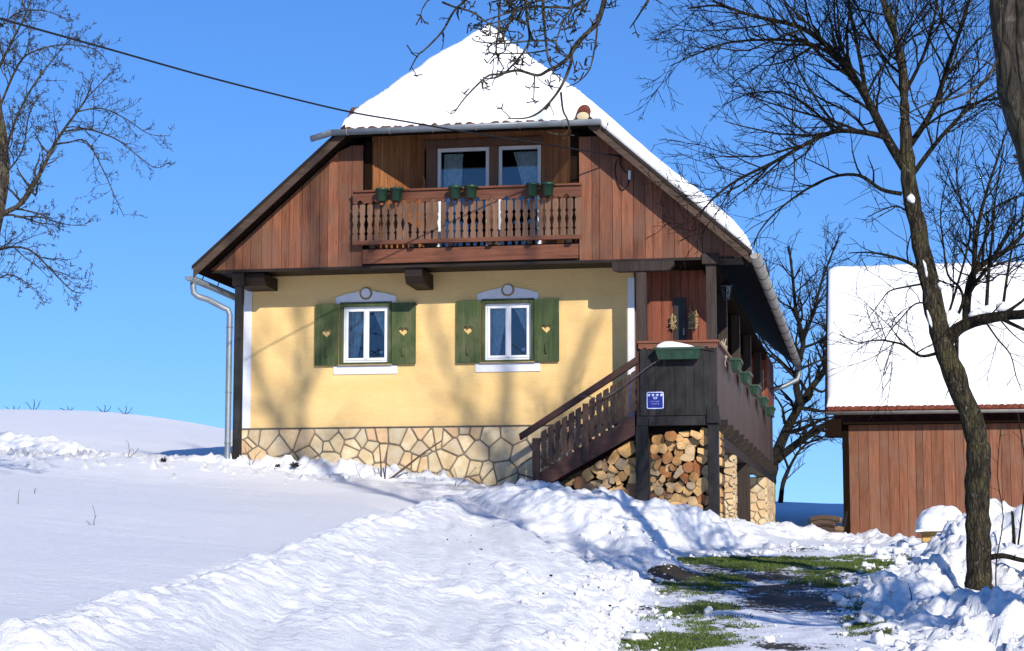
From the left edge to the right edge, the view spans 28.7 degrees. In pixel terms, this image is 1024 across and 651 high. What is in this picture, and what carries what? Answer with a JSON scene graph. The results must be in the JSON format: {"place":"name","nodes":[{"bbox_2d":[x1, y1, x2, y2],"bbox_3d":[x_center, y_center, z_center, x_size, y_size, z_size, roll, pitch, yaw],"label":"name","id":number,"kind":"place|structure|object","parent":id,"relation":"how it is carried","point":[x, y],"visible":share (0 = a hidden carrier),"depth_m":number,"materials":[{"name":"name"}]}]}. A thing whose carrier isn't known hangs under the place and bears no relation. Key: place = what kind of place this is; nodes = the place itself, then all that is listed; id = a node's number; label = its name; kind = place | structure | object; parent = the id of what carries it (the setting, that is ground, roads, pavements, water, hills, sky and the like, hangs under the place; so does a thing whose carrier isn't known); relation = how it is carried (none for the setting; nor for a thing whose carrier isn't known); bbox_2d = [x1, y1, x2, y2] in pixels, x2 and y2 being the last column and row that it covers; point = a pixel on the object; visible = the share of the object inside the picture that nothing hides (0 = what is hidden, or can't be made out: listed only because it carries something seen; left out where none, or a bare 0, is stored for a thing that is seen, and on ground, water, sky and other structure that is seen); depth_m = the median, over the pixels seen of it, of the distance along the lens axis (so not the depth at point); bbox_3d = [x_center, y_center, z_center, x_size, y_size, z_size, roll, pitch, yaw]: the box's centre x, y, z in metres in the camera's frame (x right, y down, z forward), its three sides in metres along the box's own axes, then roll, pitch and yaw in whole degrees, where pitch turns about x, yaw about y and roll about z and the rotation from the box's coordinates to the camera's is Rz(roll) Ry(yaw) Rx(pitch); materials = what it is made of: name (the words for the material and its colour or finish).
{"place":"outdoors","nodes":[
{"label":"outdoors","id":0,"kind":"place"},
{"bbox_2d":[0,409,1023,650],"bbox_3d":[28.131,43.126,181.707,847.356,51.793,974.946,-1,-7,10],"label":"snow ground","id":1,"kind":"structure","parent":0,"point":[196,541],"depth_m":20.85,"materials":[{"name":"snow"}]},
{"bbox_2d":[0,0,175,310],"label":"bare tree","id":2,"kind":"object","parent":1,"relation":"on","point":[5,164],"visible":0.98,"depth_m":26.89,"materials":[{"name":"grey plant"}]},
{"bbox_2d":[379,443,387,478],"bbox_3d":[-2.108,2.215,32.775,0.147,0.582,0.041,0,-7,-1],"label":"dry stalk","id":3,"kind":"object","parent":1,"relation":"on","point":[381,464],"visible":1,"depth_m":32.77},
{"bbox_2d":[389,441,441,478],"bbox_3d":[-1.591,2.213,32.726,0.892,0.686,0.047,1,-7,-10],"label":"dry branch","id":4,"kind":"object","parent":1,"relation":"on","point":[407,465],"visible":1,"depth_m":32.71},
{"bbox_2d":[185,105,802,524],"bbox_3d":[0.920,0.388,41.668,9.552,8.940,19.153,-1,-7,10],"label":"farmhouse","id":5,"kind":"object","parent":1,"relation":"on","point":[501,327],"visible":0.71,"depth_m":33.65,"materials":[{"name":"yellow paint"}]},
{"bbox_2d":[0,18,630,189],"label":"power cable","id":6,"kind":"object","parent":5,"relation":"attached to","point":[198,74],"visible":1,"depth_m":27.86,"materials":[{"name":"rubber"}]},
{"bbox_2d":[333,287,397,374],"bbox_3d":[-2.480,0.094,34.292,1.120,1.495,0.297,-1,-7,10],"label":"window","id":7,"kind":"structure","parent":5,"relation":"in","point":[355,311],"depth_m":34.25,"materials":[{"name":"white paint"}]},
{"bbox_2d":[375,188,389,202],"bbox_3d":[-2.146,-2.172,33.121,0.246,0.283,0.253,4,-8,-28],"label":"flower pot","id":8,"kind":"object","parent":5,"relation":"attached to","point":[382,194],"visible":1,"depth_m":33.05,"materials":[{"name":"green plastic"}]},
{"bbox_2d":[389,184,403,202],"bbox_3d":[-1.904,-2.187,33.078,0.246,0.302,0.253,4,-8,-28],"label":"flower pot","id":9,"kind":"object","parent":5,"relation":"attached to","point":[396,193],"visible":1,"depth_m":33.00,"materials":[{"name":"green plastic"}]},
{"bbox_2d":[448,184,462,198],"bbox_3d":[-0.932,-2.209,32.903,0.246,0.305,0.253,4,-8,-28],"label":"flower pot","id":10,"kind":"object","parent":5,"relation":"attached to","point":[455,191],"visible":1,"depth_m":32.82,"materials":[{"name":"green plastic"}]},
{"bbox_2d":[437,147,488,246],"bbox_3d":[-0.812,-2.111,34.270,0.907,1.850,0.247,-2,-7,13],"label":"balcony door","id":11,"kind":"structure","parent":5,"relation":"in","point":[453,163],"depth_m":34.37,"materials":[{"name":"white paint"}]},
{"bbox_2d":[464,182,478,200],"bbox_3d":[-0.670,-2.208,32.855,0.246,0.293,0.253,4,-8,-28],"label":"flower pot","id":12,"kind":"object","parent":5,"relation":"attached to","point":[471,190],"visible":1,"depth_m":32.78,"materials":[{"name":"green plastic"}]},
{"bbox_2d":[475,284,540,371],"bbox_3d":[-0.055,0.043,33.853,1.110,1.495,0.297,-1,-7,10],"label":"window","id":13,"kind":"structure","parent":5,"relation":"in","point":[496,307],"depth_m":33.81,"materials":[{"name":"white paint"}]},
{"bbox_2d":[498,145,541,244],"bbox_3d":[0.147,-2.133,34.086,0.735,1.850,0.268,-1,-7,10],"label":"balcony door","id":14,"kind":"structure","parent":5,"relation":"in","point":[529,163],"depth_m":34.17,"materials":[{"name":"white paint"}]},
{"bbox_2d":[525,179,539,198],"bbox_3d":[0.336,-2.236,32.673,0.246,0.305,0.253,4,-8,-28],"label":"flower pot","id":15,"kind":"object","parent":5,"relation":"attached to","point":[532,189],"visible":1,"depth_m":32.60,"materials":[{"name":"green plastic"}]},
{"bbox_2d":[339,25,753,252],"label":"roof snow","id":16,"kind":"structure","parent":5,"relation":"on","point":[431,94],"depth_m":33.17,"materials":[{"name":"snow"}]},
{"bbox_2d":[540,180,554,197],"bbox_3d":[0.582,-2.239,32.629,0.246,0.301,0.253,4,-8,-28],"label":"flower pot","id":17,"kind":"object","parent":5,"relation":"attached to","point":[547,188],"visible":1,"depth_m":32.55,"materials":[{"name":"green plastic"}]},
{"bbox_2d":[579,345,715,398],"bbox_3d":[2.174,0.749,32.181,2.224,0.844,0.017,-1,-7,10],"label":"light cord","id":18,"kind":"object","parent":5,"relation":"attached to","point":[637,375],"visible":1,"depth_m":32.21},
{"bbox_2d":[647,392,663,408],"bbox_3d":[2.301,1.203,32.202,0.278,0.278,0.014,-1,-7,10],"label":"star sign","id":19,"kind":"object","parent":5,"relation":"attached to","point":[655,400],"visible":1,"depth_m":32.20,"materials":[{"name":"metal"}]},
{"bbox_2d":[654,345,702,359],"bbox_3d":[2.664,0.420,32.093,0.760,0.245,0.218,-1,-7,10],"label":"flower box","id":20,"kind":"object","parent":5,"relation":"attached to","point":[677,353],"visible":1,"depth_m":32.02,"materials":[{"name":"green plastic"}]},
{"bbox_2d":[656,341,693,346],"bbox_3d":[2.614,0.310,32.111,0.600,0.123,0.170,-1,-7,10],"label":"snow dollop","id":21,"kind":"object","parent":20,"relation":"on","point":[670,344],"visible":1,"depth_m":32.05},
{"bbox_2d":[673,297,685,415],"bbox_3d":[2.788,0.545,33.246,0.210,2.035,0.062,-1,-7,10],"label":"entrance door","id":22,"kind":"structure","parent":5,"relation":"in","point":[679,304],"depth_m":33.32,"materials":[{"name":"brown wood"}]},
{"bbox_2d":[688,305,698,330],"bbox_3d":[3.006,-0.133,33.236,0.186,0.442,0.111,-1,-7,10],"label":"straw ornament","id":23,"kind":"object","parent":5,"relation":"hanging from","point":[691,317],"visible":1,"depth_m":33.20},
{"bbox_2d":[720,271,732,299],"bbox_3d":[3.586,-0.676,33.502,0.230,0.490,0.199,-1,-7,10],"label":"porch lantern","id":24,"kind":"object","parent":5,"relation":"hanging from","point":[726,283],"visible":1,"depth_m":33.47,"materials":[{"name":"black metal"}]},
{"bbox_2d":[729,358,742,372],"bbox_3d":[3.840,0.661,34.374,0.218,0.245,0.820,-1,-7,9],"label":"flower box","id":25,"kind":"object","parent":5,"relation":"attached to","point":[736,364],"visible":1,"depth_m":34.01,"materials":[{"name":"green plastic"}]},
{"bbox_2d":[739,371,752,384],"bbox_3d":[4.306,0.948,36.913,0.218,0.245,0.820,-1,-7,11],"label":"flower box","id":26,"kind":"object","parent":5,"relation":"attached to","point":[746,377],"visible":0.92,"depth_m":36.55,"materials":[{"name":"green plastic"}]},
{"bbox_2d":[749,384,761,396],"bbox_3d":[4.807,1.263,39.650,0.218,0.245,0.820,-1,-7,11],"label":"flower box","id":27,"kind":"object","parent":5,"relation":"attached to","point":[755,390],"visible":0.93,"depth_m":39.29,"materials":[{"name":"green plastic"}]},
{"bbox_2d":[758,396,768,407],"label":"flower box","id":28,"kind":"object","parent":5,"relation":"attached to","point":[763,401],"visible":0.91,"depth_m":42.07,"materials":[{"name":"green plastic"}]},
{"bbox_2d":[765,406,775,416],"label":"flower box","id":29,"kind":"object","parent":5,"relation":"attached to","point":[770,411],"visible":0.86,"depth_m":44.72,"materials":[{"name":"green plastic"}]},
{"bbox_2d":[626,491,635,497],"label":"firewood log","id":30,"kind":"object","parent":1,"relation":"on","point":[631,493],"visible":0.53,"depth_m":32.40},
{"bbox_2d":[626,483,635,491],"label":"firewood log","id":31,"kind":"object","parent":30,"relation":"on","point":[631,487],"visible":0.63,"depth_m":32.43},
{"bbox_2d":[628,472,635,483],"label":"firewood log","id":32,"kind":"object","parent":31,"relation":"on","point":[632,479],"visible":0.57,"depth_m":32.33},
{"bbox_2d":[624,464,635,475],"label":"firewood log","id":33,"kind":"object","parent":32,"relation":"on","point":[629,470],"visible":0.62,"depth_m":32.40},
{"bbox_2d":[625,458,635,467],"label":"firewood log","id":34,"kind":"object","parent":33,"relation":"on","point":[631,461],"visible":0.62,"depth_m":32.48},
{"bbox_2d":[616,441,635,457],"bbox_3d":[1.904,2.039,32.740,0.322,0.284,0.699,-1,-7,10],"label":"firewood log","id":35,"kind":"object","parent":34,"relation":"on","point":[627,449],"visible":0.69,"depth_m":32.43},
{"bbox_2d":[406,0,1023,186],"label":"bare tree","id":36,"kind":"object","parent":1,"relation":"on","point":[1007,22],"visible":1,"depth_m":6.70,"materials":[{"name":"brown plant"}]},
{"bbox_2d":[513,508,1023,650],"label":"snow clods","id":37,"kind":"object","parent":1,"relation":"on","point":[899,637],"visible":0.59,"depth_m":20.84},
{"bbox_2d":[753,214,850,484],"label":"bare tree","id":38,"kind":"object","parent":1,"relation":"on","point":[798,405],"visible":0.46,"depth_m":65.59,"materials":[{"name":"brown plant"}]},
{"bbox_2d":[773,391,841,502],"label":"bare tree","id":39,"kind":"object","parent":1,"relation":"on","point":[783,481],"visible":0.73,"depth_m":61.82,"materials":[{"name":"brown plant"}]},
{"bbox_2d":[624,0,1023,590],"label":"bare tree","id":40,"kind":"object","parent":1,"relation":"on","point":[944,336],"visible":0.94,"depth_m":22.89,"materials":[{"name":"brown plant"}]},
{"bbox_2d":[946,308,961,326],"bbox_3d":[5.020,-0.062,22.830,0.213,0.277,0.159,-1,-7,10],"label":"snow clump","id":41,"kind":"object","parent":40,"relation":"on","point":[951,314],"visible":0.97,"depth_m":22.77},
{"bbox_2d":[968,305,992,316],"bbox_3d":[5.327,-0.162,22.785,0.277,0.134,0.136,-1,-7,10],"label":"snow clump","id":42,"kind":"object","parent":40,"relation":"on","point":[983,309],"visible":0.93,"depth_m":22.74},
{"bbox_2d":[996,302,1013,311],"bbox_3d":[5.591,-0.209,22.743,0.219,0.124,0.125,-1,-7,10],"label":"snow clump","id":43,"kind":"object","parent":40,"relation":"on","point":[1004,306],"visible":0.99,"depth_m":22.70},
{"bbox_2d":[825,270,1023,537],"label":"barn","id":44,"kind":"structure","parent":1,"relation":"on","point":[898,477],"depth_m":46.99,"materials":[{"name":"brown wood"}]},
{"bbox_2d":[827,261,1023,408],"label":"roof snow","id":45,"kind":"structure","parent":44,"relation":"on","point":[922,382],"depth_m":48.40,"materials":[{"name":"snow"}]},
{"bbox_2d":[990,427,1005,585],"bbox_3d":[5.392,2.086,22.321,0.232,1.901,0.193,3,-7,-25],"label":"sapling","id":46,"kind":"object","parent":1,"relation":"on","point":[1002,513],"visible":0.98,"depth_m":22.29,"materials":[{"name":"brown plant"}]},
{"bbox_2d":[991,553,1023,562],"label":"fallen branch","id":47,"kind":"object","parent":1,"relation":"on","point":[1009,557],"visible":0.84,"depth_m":23.06,"materials":[{"name":"wood"}]},
{"bbox_2d":[1011,414,1023,544],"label":"sapling","id":48,"kind":"object","parent":1,"relation":"on","point":[1013,527],"visible":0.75,"depth_m":24.18,"materials":[{"name":"brown plant"}]},
{"bbox_2d":[0,0,1023,503],"label":"sky","id":49,"kind":"structure","parent":0,"point":[139,340],"materials":[{"name":"blue"}]},
{"bbox_2d":[615,535,910,650],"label":"driveway","id":50,"kind":"structure","parent":0,"point":[797,627],"depth_m":21.66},
{"bbox_2d":[617,553,911,650],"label":"grass","id":51,"kind":"structure","parent":0,"point":[775,562],"depth_m":23.72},
{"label":"firewood log","id":52,"kind":"object","parent":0,"visible":0},
{"bbox_2d":[608,464,620,473],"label":"firewood log","id":53,"kind":"object","parent":52,"relation":"on","point":[613,469],"visible":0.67,"depth_m":32.39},
{"bbox_2d":[607,450,623,465],"bbox_3d":[1.695,2.167,32.738,0.199,0.248,0.690,-1,-7,10],"label":"firewood log","id":54,"kind":"object","parent":53,"relation":"on","point":[615,456],"visible":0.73,"depth_m":32.42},
{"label":"firewood log","id":55,"kind":"object","parent":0,"visible":0},
{"bbox_2d":[602,479,615,488],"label":"firewood log","id":56,"kind":"object","parent":55,"relation":"on","point":[607,483],"visible":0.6,"depth_m":32.45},
{"bbox_2d":[596,470,607,479],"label":"firewood log","id":57,"kind":"object","parent":56,"relation":"on","point":[602,475],"visible":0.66,"depth_m":32.44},
{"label":"firewood log","id":58,"kind":"object","parent":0,"visible":0},
{"bbox_2d":[574,477,586,488],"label":"firewood log","id":59,"kind":"object","parent":58,"relation":"on","point":[580,482],"visible":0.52,"depth_m":32.48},
{"bbox_2d":[581,468,598,482],"bbox_3d":[1.282,2.466,32.808,0.205,0.241,0.666,-1,-7,10],"label":"firewood log","id":60,"kind":"object","parent":59,"relation":"on","point":[588,475],"visible":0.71,"depth_m":32.51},
{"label":"firewood log","id":61,"kind":"object","parent":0,"visible":0},
{"bbox_2d":[613,484,626,489],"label":"firewood log","id":62,"kind":"object","parent":61,"relation":"on","point":[618,486],"visible":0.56,"depth_m":32.42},
{"bbox_2d":[616,481,625,485],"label":"firewood log","id":63,"kind":"object","parent":62,"relation":"on","point":[619,482],"visible":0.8,"depth_m":32.36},
{"bbox_2d":[618,471,629,482],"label":"firewood log","id":64,"kind":"object","parent":63,"relation":"on","point":[623,476],"visible":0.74,"depth_m":32.43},
{"bbox_2d":[615,458,627,470],"bbox_3d":[1.817,2.275,32.741,0.201,0.201,0.644,-1,-7,10],"label":"firewood log","id":65,"kind":"object","parent":64,"relation":"on","point":[621,463],"visible":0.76,"depth_m":32.45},
{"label":"old board","id":66,"kind":"object","parent":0,"visible":0},
{"bbox_2d":[819,527,834,529],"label":"old board","id":67,"kind":"object","parent":66,"relation":"on","point":[832,528],"visible":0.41,"depth_m":45.44,"materials":[{"name":"brown wood"}]},
{"bbox_2d":[810,520,835,527],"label":"old board","id":68,"kind":"object","parent":67,"relation":"on","point":[822,523],"visible":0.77,"depth_m":45.40,"materials":[{"name":"brown wood"}]},
{"bbox_2d":[809,515,839,522],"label":"old board","id":69,"kind":"object","parent":68,"relation":"on","point":[827,517],"visible":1,"depth_m":45.43,"materials":[{"name":"brown wood"}]},
{"bbox_3d":[6.306,3.209,29.472,0.530,0.056,0.090,-1,-7,10],"label":"crate slat","id":70,"kind":"object","parent":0,"visible":0},
{"bbox_3d":[6.144,3.208,29.783,0.100,0.019,0.700,-1,-7,10],"label":"stack spacer","id":71,"kind":"object","parent":70,"relation":"on","visible":0},
{"bbox_2d":[922,537,931,540],"bbox_3d":[6.306,3.135,29.480,0.530,0.056,0.090,-1,-7,10],"label":"crate slat","id":72,"kind":"object","parent":71,"relation":"on","point":[926,538],"visible":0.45,"depth_m":29.47,"materials":[{"name":"yellow wood"}]},
{"bbox_3d":[6.144,3.133,29.792,0.100,0.019,0.700,-1,-7,10],"label":"stack spacer","id":73,"kind":"object","parent":72,"relation":"on","visible":0},
{"bbox_2d":[922,532,940,534],"bbox_3d":[6.306,3.060,29.489,0.530,0.056,0.090,-1,-7,10],"label":"crate slat","id":74,"kind":"object","parent":73,"relation":"on","point":[928,533],"visible":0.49,"depth_m":29.47,"materials":[{"name":"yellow wood"}]},
{"bbox_2d":[914,505,961,532],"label":"snow dome","id":75,"kind":"structure","parent":74,"relation":"on","point":[933,519],"depth_m":29.44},
{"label":"firewood log","id":76,"kind":"object","parent":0,"visible":0},
{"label":"firewood log","id":77,"kind":"object","parent":76,"relation":"on","visible":0},
{"bbox_2d":[694,504,705,510],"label":"firewood log","id":78,"kind":"object","parent":77,"relation":"on","point":[701,505],"visible":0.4,"depth_m":32.13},
{"bbox_2d":[688,496,698,505],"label":"firewood log","id":79,"kind":"object","parent":78,"relation":"on","point":[692,500],"visible":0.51,"depth_m":32.21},
{"bbox_2d":[697,493,706,504],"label":"firewood log","id":80,"kind":"object","parent":78,"relation":"on","point":[701,498],"visible":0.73,"depth_m":32.18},
{"bbox_2d":[693,486,706,496],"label":"firewood log","id":81,"kind":"object","parent":80,"relation":"on","point":[697,491],"visible":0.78,"depth_m":32.19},
{"bbox_2d":[696,477,707,489],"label":"firewood log","id":82,"kind":"object","parent":81,"relation":"on","point":[702,482],"visible":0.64,"depth_m":32.20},
{"bbox_2d":[689,472,701,483],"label":"firewood log","id":83,"kind":"object","parent":82,"relation":"on","point":[694,477],"visible":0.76,"depth_m":32.28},
{"bbox_2d":[693,460,704,476],"bbox_3d":[3.060,2.320,32.545,0.185,0.269,0.605,-1,-7,10],"label":"firewood log","id":84,"kind":"object","parent":83,"relation":"on","point":[698,467],"visible":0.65,"depth_m":32.27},
{"bbox_2d":[685,445,698,460],"bbox_3d":[2.918,2.073,32.533,0.158,0.241,0.729,-1,-7,10],"label":"firewood log","id":85,"kind":"object","parent":84,"relation":"on","point":[691,450],"visible":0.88,"depth_m":32.20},
{"bbox_2d":[690,437,701,447],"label":"firewood log","id":86,"kind":"object","parent":85,"relation":"on","point":[695,442],"visible":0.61,"depth_m":32.33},
{"bbox_2d":[690,430,702,439],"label":"firewood log","id":87,"kind":"object","parent":86,"relation":"on","point":[696,435],"visible":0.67,"depth_m":32.19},
{"bbox_2d":[696,453,707,464],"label":"firewood log","id":88,"kind":"object","parent":84,"relation":"on","point":[702,458],"visible":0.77,"depth_m":32.21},
{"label":"firewood log","id":89,"kind":"object","parent":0,"visible":0},
{"bbox_2d":[680,493,688,503],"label":"firewood log","id":90,"kind":"object","parent":89,"relation":"on","point":[684,498],"visible":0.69,"depth_m":32.24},
{"bbox_2d":[674,482,686,492],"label":"firewood log","id":91,"kind":"object","parent":90,"relation":"on","point":[679,487],"visible":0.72,"depth_m":32.25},
{"bbox_2d":[665,482,675,487],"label":"firewood log","id":92,"kind":"object","parent":91,"relation":"on","point":[671,484],"visible":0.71,"depth_m":32.27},
{"bbox_2d":[667,476,678,482],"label":"firewood log","id":93,"kind":"object","parent":92,"relation":"on","point":[672,479],"visible":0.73,"depth_m":32.34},
{"bbox_2d":[663,471,674,477],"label":"firewood log","id":94,"kind":"object","parent":93,"relation":"on","point":[667,474],"visible":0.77,"depth_m":32.26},
{"bbox_2d":[665,464,672,472],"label":"firewood log","id":95,"kind":"object","parent":94,"relation":"on","point":[667,467],"visible":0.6,"depth_m":32.32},
{"bbox_2d":[662,451,674,463],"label":"firewood log","id":96,"kind":"object","parent":95,"relation":"on","point":[668,456],"visible":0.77,"depth_m":32.28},
{"bbox_2d":[659,443,667,453],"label":"firewood log","id":97,"kind":"object","parent":96,"relation":"on","point":[663,448],"visible":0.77,"depth_m":32.34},
{"bbox_2d":[652,434,666,445],"bbox_3d":[2.413,1.884,32.697,0.215,0.199,0.572,-1,-7,10],"label":"firewood log","id":98,"kind":"object","parent":97,"relation":"on","point":[658,439],"visible":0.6,"depth_m":32.45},
{"bbox_2d":[664,441,676,452],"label":"firewood log","id":99,"kind":"object","parent":96,"relation":"on","point":[672,446],"visible":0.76,"depth_m":32.41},
{"bbox_2d":[664,431,677,442],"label":"firewood log","id":100,"kind":"object","parent":99,"relation":"on","point":[670,436],"visible":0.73,"depth_m":32.27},
{"bbox_2d":[683,487,694,495],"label":"firewood log","id":101,"kind":"object","parent":90,"relation":"on","point":[687,491],"visible":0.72,"depth_m":32.17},
{"bbox_2d":[686,482,696,489],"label":"firewood log","id":102,"kind":"object","parent":101,"relation":"on","point":[691,485],"visible":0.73,"depth_m":32.13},
{"bbox_2d":[679,472,690,483],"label":"firewood log","id":103,"kind":"object","parent":102,"relation":"on","point":[684,477],"visible":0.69,"depth_m":32.17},
{"bbox_2d":[673,465,684,479],"bbox_3d":[2.735,2.389,32.500,0.177,0.216,0.729,-1,-7,10],"label":"firewood log","id":104,"kind":"object","parent":103,"relation":"on","point":[679,472],"visible":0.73,"depth_m":32.17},
{"bbox_2d":[672,456,684,466],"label":"firewood log","id":105,"kind":"object","parent":104,"relation":"on","point":[677,461],"visible":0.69,"depth_m":32.21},
{"bbox_2d":[682,461,693,473],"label":"firewood log","id":106,"kind":"object","parent":103,"relation":"on","point":[688,467],"visible":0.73,"depth_m":32.15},
{"bbox_2d":[680,453,693,462],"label":"firewood log","id":107,"kind":"object","parent":106,"relation":"on","point":[684,457],"visible":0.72,"depth_m":32.18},
{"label":"firewood log","id":108,"kind":"object","parent":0,"visible":0},
{"bbox_2d":[651,454,661,460],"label":"firewood log","id":109,"kind":"object","parent":108,"relation":"on","point":[655,457],"visible":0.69,"depth_m":32.33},
{"bbox_2d":[650,444,661,455],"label":"firewood log","id":110,"kind":"object","parent":109,"relation":"on","point":[654,448],"visible":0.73,"depth_m":32.36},
{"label":"firewood log","id":111,"kind":"object","parent":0,"visible":0},
{"bbox_2d":[650,477,658,482],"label":"firewood log","id":112,"kind":"object","parent":111,"relation":"on","point":[653,479],"visible":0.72,"depth_m":32.26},
{"bbox_2d":[650,468,660,476],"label":"firewood log","id":113,"kind":"object","parent":112,"relation":"on","point":[653,471],"visible":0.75,"depth_m":32.29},
{"bbox_2d":[653,459,664,469],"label":"firewood log","id":114,"kind":"object","parent":113,"relation":"on","point":[658,464],"visible":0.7,"depth_m":32.25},
{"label":"firewood log","id":115,"kind":"object","parent":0,"visible":0},
{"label":"firewood log","id":116,"kind":"object","parent":115,"relation":"on","visible":0},
{"bbox_2d":[654,486,666,495],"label":"firewood log","id":117,"kind":"object","parent":116,"relation":"on","point":[659,490],"visible":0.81,"depth_m":32.20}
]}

